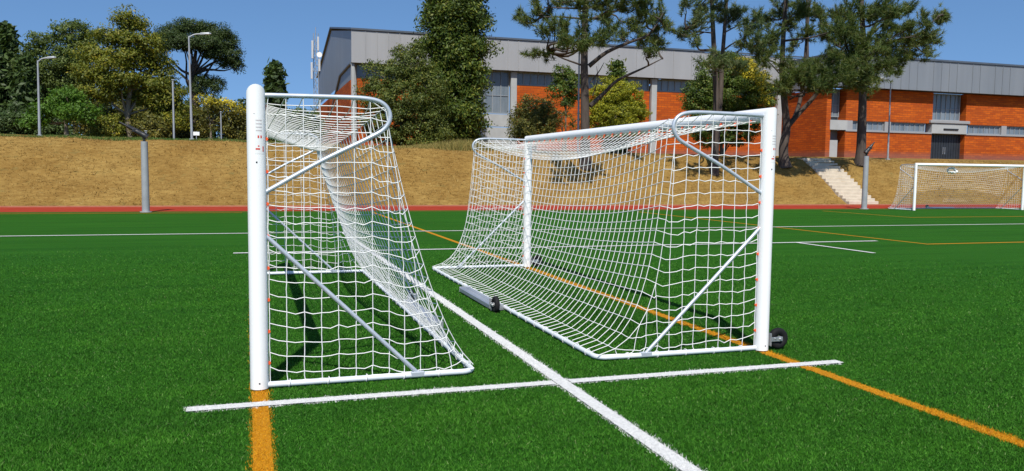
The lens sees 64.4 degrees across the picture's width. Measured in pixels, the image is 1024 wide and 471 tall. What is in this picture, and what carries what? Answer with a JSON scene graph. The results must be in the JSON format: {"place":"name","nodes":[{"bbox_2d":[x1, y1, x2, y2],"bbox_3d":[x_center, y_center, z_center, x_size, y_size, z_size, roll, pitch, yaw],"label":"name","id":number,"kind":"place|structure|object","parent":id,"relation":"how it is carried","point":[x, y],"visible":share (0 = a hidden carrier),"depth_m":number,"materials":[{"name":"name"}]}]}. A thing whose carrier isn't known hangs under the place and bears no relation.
{"place":"outdoors","nodes":[
{"label":"outdoors","id":0,"kind":"place"},
{"bbox_2d":[0,205,1020,211],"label":"running track","id":1,"kind":"structure","parent":0,"point":[68,209],"depth_m":32.12,"materials":[{"name":"red rubber"}]},
{"bbox_2d":[0,208,1020,212],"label":"pitch edge","id":2,"kind":"object","parent":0,"point":[443,210],"depth_m":30.09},
{"bbox_2d":[119,121,151,211],"bbox_3d":[-12.369,-2.246,26.705,0.940,2.969,0.380,-1,5,-18],"label":"sprinkler post","id":3,"kind":"object","parent":2,"relation":"on","point":[145,177],"visible":0.98,"depth_m":26.71,"materials":[{"name":"grey metal"}]},
{"bbox_2d":[859,142,874,208],"bbox_3d":[15.671,-2.645,35.790,0.576,2.966,0.378,1,5,7],"label":"sprinkler post","id":4,"kind":"object","parent":2,"relation":"on","point":[865,180],"visible":0.93,"depth_m":35.74,"materials":[{"name":"grey metal"}]},
{"bbox_2d":[0,209,1023,470],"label":"turf pitch","id":5,"kind":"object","parent":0,"point":[992,239],"depth_m":11.02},
{"bbox_2d":[61,213,96,213],"bbox_3d":[-46.972,-0.224,14.959,79.750,0.001,0.100,-1,5,-18],"label":"yellow line","id":6,"kind":"object","parent":5,"relation":"on","point":[78,213],"visible":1,"depth_m":25.67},
{"bbox_2d":[252,389,273,470],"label":"yellow line","id":7,"kind":"object","parent":5,"relation":"on","point":[268,446],"depth_m":4.56,"materials":[{"name":"paint"}]},
{"bbox_2d":[246,84,473,389],"bbox_3d":[-1.855,-0.223,8.562,1.750,2.040,6.233,-1,5,-18],"label":"football goal","id":8,"kind":"object","parent":5,"relation":"on","point":[260,132],"visible":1,"depth_m":5.64,"materials":[{"name":"white metal"}]},
{"bbox_2d":[186,380,555,410],"bbox_3d":[-0.853,1.052,5.367,2.415,0.001,0.098,-1,5,-18],"label":"white line","id":9,"kind":"object","parent":5,"relation":"on","point":[279,402],"visible":1,"depth_m":5.32,"materials":[{"name":"white paint"}]},
{"bbox_2d":[28,224,979,235],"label":"white line","id":10,"kind":"object","parent":5,"relation":"on","point":[478,230],"visible":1,"depth_m":20.18,"materials":[{"name":"white paint"}]},
{"bbox_2d":[0,242,1023,470],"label":"turf fibres","id":11,"kind":"object","parent":5,"relation":"on","point":[154,456],"visible":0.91,"depth_m":5.77,"materials":[{"name":"green plastic"}]},
{"bbox_2d":[342,232,701,470],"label":"white line","id":12,"kind":"object","parent":5,"relation":"on","point":[577,392],"visible":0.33,"depth_m":5.45,"materials":[{"name":"white paint"}]},
{"bbox_2d":[240,241,851,252],"bbox_3d":[1.701,0.212,16.336,13.820,0.001,0.120,-1,5,-18],"label":"white line","id":13,"kind":"object","parent":5,"relation":"on","point":[568,246],"visible":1,"depth_m":16.20,"materials":[{"name":"white paint"}]},
{"bbox_2d":[432,107,787,359],"bbox_3d":[0.495,-0.268,9.469,1.945,2.040,6.233,-1,5,-18],"label":"football goal","id":14,"kind":"object","parent":5,"relation":"on","point":[764,338],"visible":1,"depth_m":7.29,"materials":[{"name":"white metal"}]},
{"bbox_2d":[374,212,1023,446],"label":"yellow line","id":15,"kind":"object","parent":5,"relation":"on","point":[825,373],"visible":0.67,"depth_m":6.32,"materials":[{"name":"paint"}]},
{"bbox_2d":[569,360,841,382],"bbox_3d":[1.512,1.018,6.128,2.315,0.001,0.098,-1,5,-18],"label":"white line","id":16,"kind":"object","parent":5,"relation":"on","point":[693,372],"visible":1,"depth_m":6.09,"materials":[{"name":"white paint"}]},
{"bbox_2d":[644,212,923,243],"bbox_3d":[6.967,-0.357,24.367,0.098,0.001,13.980,-1,5,-18],"label":"yellow line","id":17,"kind":"object","parent":5,"relation":"on","point":[807,230],"visible":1,"depth_m":20.99,"materials":[{"name":"yellow paint"}]},
{"bbox_2d":[797,242,873,252],"bbox_3d":[6.583,0.243,16.640,0.098,0.001,2.300,-1,5,-18],"label":"white line","id":18,"kind":"object","parent":5,"relation":"on","point":[836,247],"visible":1,"depth_m":16.61,"materials":[{"name":"white paint"}]},
{"bbox_2d":[888,163,1023,209],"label":"football goal","id":19,"kind":"object","parent":5,"relation":"on","point":[951,171],"visible":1,"depth_m":36.22,"materials":[{"name":"white metal"}]},
{"bbox_2d":[939,242,1012,243],"bbox_3d":[23.349,-0.015,22.381,29.840,0.001,0.120,-1,5,-18],"label":"yellow line","id":20,"kind":"object","parent":5,"relation":"on","point":[965,243],"visible":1,"depth_m":18.05,"materials":[{"name":"paint"}]},
{"bbox_2d":[0,134,1023,213],"bbox_3d":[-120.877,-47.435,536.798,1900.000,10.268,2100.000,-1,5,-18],"label":"terrain","id":21,"kind":"structure","parent":0,"point":[165,178],"depth_m":35.39,"materials":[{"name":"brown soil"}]},
{"bbox_2d":[0,35,13,133],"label":"conifer tree","id":22,"kind":"object","parent":21,"relation":"on","point":[4,94],"visible":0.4,"depth_m":43.01,"materials":[{"name":"green plant"}]},
{"bbox_2d":[0,20,21,78],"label":"conifer tree","id":23,"kind":"object","parent":21,"relation":"on","point":[8,33],"visible":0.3,"depth_m":45.49,"materials":[{"name":"green plant"}]},
{"bbox_2d":[0,100,36,134],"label":"shrub","id":24,"kind":"object","parent":21,"relation":"on","point":[7,120],"visible":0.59,"depth_m":39.58,"materials":[{"name":"green plant"}]},
{"bbox_2d":[0,50,46,112],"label":"conifer tree","id":25,"kind":"object","parent":21,"relation":"on","point":[23,85],"visible":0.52,"depth_m":42.34,"materials":[{"name":"green plant"}]},
{"bbox_2d":[20,114,73,134],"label":"shrub","id":26,"kind":"object","parent":21,"relation":"on","point":[54,129],"visible":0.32,"depth_m":40.15,"materials":[{"name":"green plant"}]},
{"bbox_2d":[37,56,56,135],"bbox_3d":[-19.430,-5.783,33.935,0.816,3.395,0.220,-1,5,-18],"label":"street lamp","id":27,"kind":"object","parent":21,"relation":"on","point":[38,97],"visible":0.83,"depth_m":33.82,"materials":[{"name":"white metal"}]},
{"bbox_2d":[7,18,105,134],"bbox_3d":[-25.509,-8.733,45.040,5.809,6.700,3.478,-1,5,-18],"label":"round tree","id":28,"kind":"object","parent":21,"relation":"on","point":[52,71],"visible":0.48,"depth_m":44.47,"materials":[{"name":"green plant"}]},
{"bbox_2d":[13,83,105,135],"bbox_3d":[-20.249,-5.625,36.378,3.775,2.426,2.394,-1,5,-18],"label":"broadleaf tree","id":29,"kind":"object","parent":21,"relation":"on","point":[63,107],"visible":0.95,"depth_m":36.34,"materials":[{"name":"green plant"}]},
{"bbox_2d":[48,75,112,135],"bbox_3d":[-28.631,-8.400,53.276,4.113,5.383,4.643,3,5,27],"label":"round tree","id":30,"kind":"object","parent":21,"relation":"on","point":[72,126],"visible":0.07,"depth_m":53.12,"materials":[{"name":"green plant"}]},
{"bbox_2d":[68,101,121,135],"bbox_3d":[-21.122,-5.715,41.172,2.325,2.244,2.497,4,6,39],"label":"shrub","id":31,"kind":"object","parent":21,"relation":"on","point":[82,127],"visible":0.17,"depth_m":40.95,"materials":[{"name":"green plant"}]},
{"bbox_2d":[81,110,128,136],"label":"shrub","id":32,"kind":"object","parent":21,"relation":"on","point":[112,128],"visible":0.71,"depth_m":38.33,"materials":[{"name":"green plant"}]},
{"bbox_2d":[85,72,141,135],"bbox_3d":[-27.198,-8.737,56.853,4.952,5.472,5.073,4,6,39],"label":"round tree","id":33,"kind":"object","parent":21,"relation":"on","point":[118,99],"visible":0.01,"depth_m":56.31,"materials":[{"name":"green plant"}]},
{"bbox_2d":[109,99,150,136],"bbox_3d":[-20.410,-6.178,43.557,3.233,2.594,2.981,-1,5,-18],"label":"shrub","id":34,"kind":"object","parent":21,"relation":"on","point":[120,106],"visible":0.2,"depth_m":42.73,"materials":[{"name":"green plant"}]},
{"bbox_2d":[63,3,198,136],"bbox_3d":[-18.361,-7.887,39.186,6.058,6.495,3.394,-1,5,-18],"label":"ochre tree","id":35,"kind":"object","parent":21,"relation":"on","point":[135,51],"visible":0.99,"depth_m":38.92,"materials":[{"name":"green plant"}]},
{"bbox_2d":[0,134,282,142],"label":"verge grass","id":36,"kind":"structure","parent":21,"relation":"on","point":[114,138],"depth_m":34.31,"materials":[{"name":"plant"}]},
{"bbox_2d":[124,108,178,138],"bbox_3d":[-17.356,-5.119,39.379,2.415,2.078,2.540,4,6,35],"label":"shrub","id":37,"kind":"object","parent":21,"relation":"on","point":[147,122],"visible":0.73,"depth_m":38.88,"materials":[{"name":"green plant"}]},
{"bbox_2d":[135,82,189,120],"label":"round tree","id":38,"kind":"object","parent":21,"relation":"on","point":[175,84],"visible":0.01,"depth_m":55.20,"materials":[{"name":"green plant"}]},
{"bbox_2d":[148,105,186,138],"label":"shrub","id":39,"kind":"object","parent":21,"relation":"on","point":[177,134],"visible":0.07,"depth_m":41.14,"materials":[{"name":"green plant"}]},
{"bbox_2d":[171,79,174,138],"bbox_3d":[-14.850,-5.495,35.649,0.117,2.673,0.117,-1,5,-18],"label":"fence pole","id":40,"kind":"object","parent":21,"relation":"on","point":[173,114],"visible":0.83,"depth_m":35.62,"materials":[{"name":"grey metal"}]},
{"bbox_2d":[175,108,216,138],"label":"shrub","id":41,"kind":"object","parent":21,"relation":"on","point":[204,133],"visible":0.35,"depth_m":42.72,"materials":[{"name":"green plant"}]},
{"bbox_2d":[147,16,247,121],"bbox_3d":[-17.851,-8.843,45.983,5.536,7.000,3.638,-1,5,-18],"label":"umbrella pine tree","id":42,"kind":"object","parent":21,"relation":"on","point":[215,43],"visible":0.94,"depth_m":45.84,"materials":[{"name":"green plant"}]},
{"bbox_2d":[188,32,210,139],"bbox_3d":[-13.700,-6.523,35.725,0.976,4.769,0.220,-1,5,-18],"label":"street lamp","id":43,"kind":"object","parent":21,"relation":"on","point":[190,97],"visible":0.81,"depth_m":35.58,"materials":[{"name":"white metal"}]},
{"bbox_2d":[186,92,234,139],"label":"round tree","id":44,"kind":"object","parent":21,"relation":"on","point":[214,134],"visible":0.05,"depth_m":56.44,"materials":[{"name":"green plant"}]},
{"bbox_2d":[192,93,245,138],"bbox_3d":[-14.705,-6.016,41.342,3.038,2.388,2.011,-1,5,-18],"label":"flowering shrub","id":45,"kind":"object","parent":21,"relation":"on","point":[233,112],"visible":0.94,"depth_m":41.09,"materials":[{"name":"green plant"}]},
{"bbox_2d":[220,111,221,138],"bbox_3d":[-13.062,-4.881,36.488,0.078,1.369,0.078,-1,5,-18],"label":"fence pole","id":46,"kind":"object","parent":21,"relation":"on","point":[221,123],"visible":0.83,"depth_m":36.47,"materials":[{"name":"grey metal"}]},
{"bbox_2d":[222,116,272,140],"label":"shrub","id":47,"kind":"object","parent":21,"relation":"on","point":[241,135],"visible":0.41,"depth_m":41.69,"materials":[{"name":"green plant"}]},
{"bbox_2d":[218,99,280,135],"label":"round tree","id":48,"kind":"object","parent":21,"relation":"on","point":[241,101],"visible":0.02,"depth_m":57.82,"materials":[{"name":"green plant"}]},
{"bbox_2d":[262,56,289,112],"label":"conifer tree","id":49,"kind":"object","parent":21,"relation":"on","point":[275,73],"visible":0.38,"depth_m":86.67,"materials":[{"name":"green plant"}]},
{"bbox_2d":[268,111,299,140],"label":"shrub","id":50,"kind":"object","parent":21,"relation":"on","point":[283,124],"visible":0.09,"depth_m":44.46,"materials":[{"name":"plant"}]},
{"bbox_2d":[278,108,325,142],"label":"round tree","id":51,"kind":"object","parent":21,"relation":"on","point":[297,116],"depth_m":63.05,"materials":[{"name":"green plant"}]},
{"bbox_2d":[288,106,327,142],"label":"shrub","id":52,"kind":"object","parent":21,"relation":"on","point":[311,113],"visible":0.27,"depth_m":46.78,"materials":[{"name":"plant"}]},
{"bbox_2d":[311,27,321,119],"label":"telecom mast","id":53,"kind":"object","parent":21,"relation":"on","point":[319,54],"visible":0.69,"depth_m":71.87,"materials":[{"name":"grey metal"}]},
{"bbox_2d":[352,40,456,145],"bbox_3d":[-6.517,-8.585,49.696,6.423,6.709,4.120,-1,5,-18],"label":"laurel tree","id":54,"kind":"object","parent":21,"relation":"on","point":[407,111],"visible":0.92,"depth_m":49.25,"materials":[{"name":"green plant"}]},
{"bbox_2d":[324,138,575,153],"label":"tall weeds","id":55,"kind":"object","parent":21,"relation":"on","point":[466,145],"visible":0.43,"depth_m":38.48,"materials":[{"name":"plant"}]},
{"bbox_2d":[407,0,503,143],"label":"cedar tree","id":56,"kind":"object","parent":21,"relation":"on","point":[461,45],"visible":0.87,"depth_m":52.82,"materials":[{"name":"green plant"}]},
{"bbox_2d":[0,204,1020,206],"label":"track kerb","id":57,"kind":"structure","parent":21,"relation":"on","point":[470,205],"depth_m":33.74,"materials":[{"name":"concrete"}]},
{"bbox_2d":[504,93,565,150],"bbox_3d":[1.279,-5.955,42.809,3.338,3.099,3.027,-1,5,-18],"label":"olive shrub","id":58,"kind":"object","parent":21,"relation":"on","point":[528,117],"visible":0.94,"depth_m":42.54,"materials":[{"name":"green plant"}]},
{"bbox_2d":[316,27,803,155],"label":"sports hall","id":59,"kind":"structure","parent":21,"relation":"on","point":[347,51],"depth_m":64.88,"materials":[{"name":"orange brick"}]},
{"bbox_2d":[356,64,421,78],"bbox_3d":[-7.176,-12.170,61.195,9.018,1.005,0.107,-1,5,-18],"label":"window","id":60,"kind":"structure","parent":59,"relation":"in","point":[359,72],"depth_m":59.96,"materials":[{"name":"grey"}]},
{"bbox_2d":[478,71,508,113],"bbox_3d":[-1.525,-11.122,63.106,2.693,3.270,0.107,-1,5,-18],"label":"window","id":61,"kind":"structure","parent":59,"relation":"in","point":[498,99],"depth_m":63.26,"materials":[{"name":"grey glass"}]},
{"bbox_2d":[517,72,648,90],"bbox_3d":[5.802,-12.354,65.371,11.551,1.005,0.107,-1,5,-18],"label":"window","id":62,"kind":"structure","parent":59,"relation":"in","point":[524,79],"depth_m":64.35,"materials":[{"name":"grey"}]},
{"bbox_2d":[657,79,774,94],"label":"window","id":63,"kind":"structure","parent":59,"relation":"in","point":[662,85],"depth_m":67.78,"materials":[{"name":"grey glass"}]},
{"bbox_2d":[542,97,580,151],"bbox_3d":[2.706,-6.150,45.198,2.596,3.069,1.669,-4,6,-43],"label":"sparse shrub","id":64,"kind":"object","parent":21,"relation":"on","point":[563,113],"visible":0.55,"depth_m":45.29,"materials":[{"name":"green plant"}]},
{"bbox_2d":[544,63,580,150],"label":"tree","id":65,"kind":"object","parent":21,"relation":"on","point":[568,86],"visible":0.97,"depth_m":45.83,"materials":[{"name":"green plant"}]},
{"bbox_2d":[577,8,591,151],"bbox_3d":[3.758,-7.843,41.148,0.972,7.429,0.220,-1,5,-18],"label":"street lamp","id":66,"kind":"object","parent":21,"relation":"on","point":[578,93],"visible":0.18,"depth_m":41.05,"materials":[{"name":"white metal"}]},
{"bbox_2d":[511,0,679,169],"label":"pine tree","id":67,"kind":"object","parent":21,"relation":"on","point":[585,42],"visible":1,"depth_m":36.86,"materials":[{"name":"green plant"}]},
{"bbox_2d":[594,55,630,152],"bbox_3d":[6.139,-7.472,47.663,2.496,6.070,2.696,-3,6,-42],"label":"conifer tree","id":68,"kind":"object","parent":21,"relation":"on","point":[616,69],"visible":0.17,"depth_m":47.26,"materials":[{"name":"green plant"}]},
{"bbox_2d":[589,75,652,152],"bbox_3d":[5.925,-6.757,45.280,4.192,4.449,3.490,-1,5,-18],"label":"round shrub","id":69,"kind":"object","parent":21,"relation":"on","point":[611,108],"visible":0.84,"depth_m":44.81,"materials":[{"name":"green plant"}]},
{"bbox_2d":[672,0,776,175],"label":"pine tree","id":70,"kind":"object","parent":21,"relation":"on","point":[733,14],"visible":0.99,"depth_m":38.63,"materials":[{"name":"green plant"}]},
{"bbox_2d":[676,49,778,155],"bbox_3d":[12.981,-7.817,47.930,4.759,6.374,6.074,5,6,42],"label":"dense shrub","id":71,"kind":"object","parent":21,"relation":"on","point":[746,86],"visible":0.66,"depth_m":46.98,"materials":[{"name":"green plant"}]},
{"bbox_2d":[748,0,860,167],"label":"pine tree","id":72,"kind":"object","parent":21,"relation":"on","point":[804,72],"visible":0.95,"depth_m":39.85,"materials":[{"name":"green plant"}]},
{"bbox_2d":[790,0,828,57],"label":"pine tree","id":73,"kind":"object","parent":21,"relation":"on","point":[797,3],"visible":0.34,"depth_m":84.83,"materials":[{"name":"green plant"}]},
{"bbox_2d":[797,158,878,203],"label":"staircase","id":74,"kind":"structure","parent":21,"relation":"on","point":[847,190],"depth_m":42.18,"materials":[{"name":"concrete"}]},
{"bbox_2d":[880,77,890,159],"bbox_3d":[21.512,-6.721,46.975,0.958,4.773,0.220,-1,5,-18],"label":"street lamp","id":75,"kind":"object","parent":21,"relation":"on","point":[888,123],"visible":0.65,"depth_m":47.10,"materials":[{"name":"white metal"}]},
{"bbox_2d":[823,0,952,165],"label":"pine tree","id":76,"kind":"object","parent":21,"relation":"on","point":[861,49],"visible":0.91,"depth_m":41.87,"materials":[{"name":"green plant"}]},
{"bbox_2d":[775,54,1023,160],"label":"brick wing","id":77,"kind":"structure","parent":21,"relation":"on","point":[986,107],"depth_m":69.12,"materials":[{"name":"brick"}]},
{"bbox_2d":[829,140,837,156],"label":"recess door","id":78,"kind":"structure","parent":77,"relation":"in","point":[833,143],"depth_m":66.93,"materials":[{"name":"white metal"}]},
{"bbox_2d":[831,89,839,116],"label":"window","id":79,"kind":"structure","parent":77,"relation":"in","point":[835,97],"depth_m":67.15,"materials":[{"name":"grey glass"}]},
{"bbox_2d":[852,121,882,130],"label":"window","id":80,"kind":"structure","parent":77,"relation":"in","point":[870,125],"depth_m":67.75,"materials":[{"name":"grey glass"}]},
{"bbox_2d":[891,122,924,131],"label":"window","id":81,"kind":"structure","parent":77,"relation":"in","point":[895,126],"depth_m":68.90,"materials":[{"name":"grey glass"}]},
{"bbox_2d":[930,134,960,158],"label":"double door","id":82,"kind":"structure","parent":77,"relation":"in","point":[943,146],"depth_m":70.60,"materials":[{"name":"metal"}]},
{"bbox_2d":[932,93,960,120],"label":"window","id":83,"kind":"structure","parent":77,"relation":"in","point":[945,106],"depth_m":70.38,"materials":[{"name":"grey glass"}]},
{"bbox_2d":[967,125,999,134],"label":"window","id":84,"kind":"structure","parent":77,"relation":"in","point":[972,129],"depth_m":71.42,"materials":[{"name":"grey glass"}]},
{"bbox_2d":[1006,126,1023,134],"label":"window","id":85,"kind":"structure","parent":77,"relation":"in","point":[1011,130],"depth_m":72.52,"materials":[{"name":"grey glass"}]},
{"bbox_2d":[0,0,1023,136],"label":"sky","id":86,"kind":"structure","parent":0,"point":[987,31],"materials":[{"name":"blue"}]}
]}

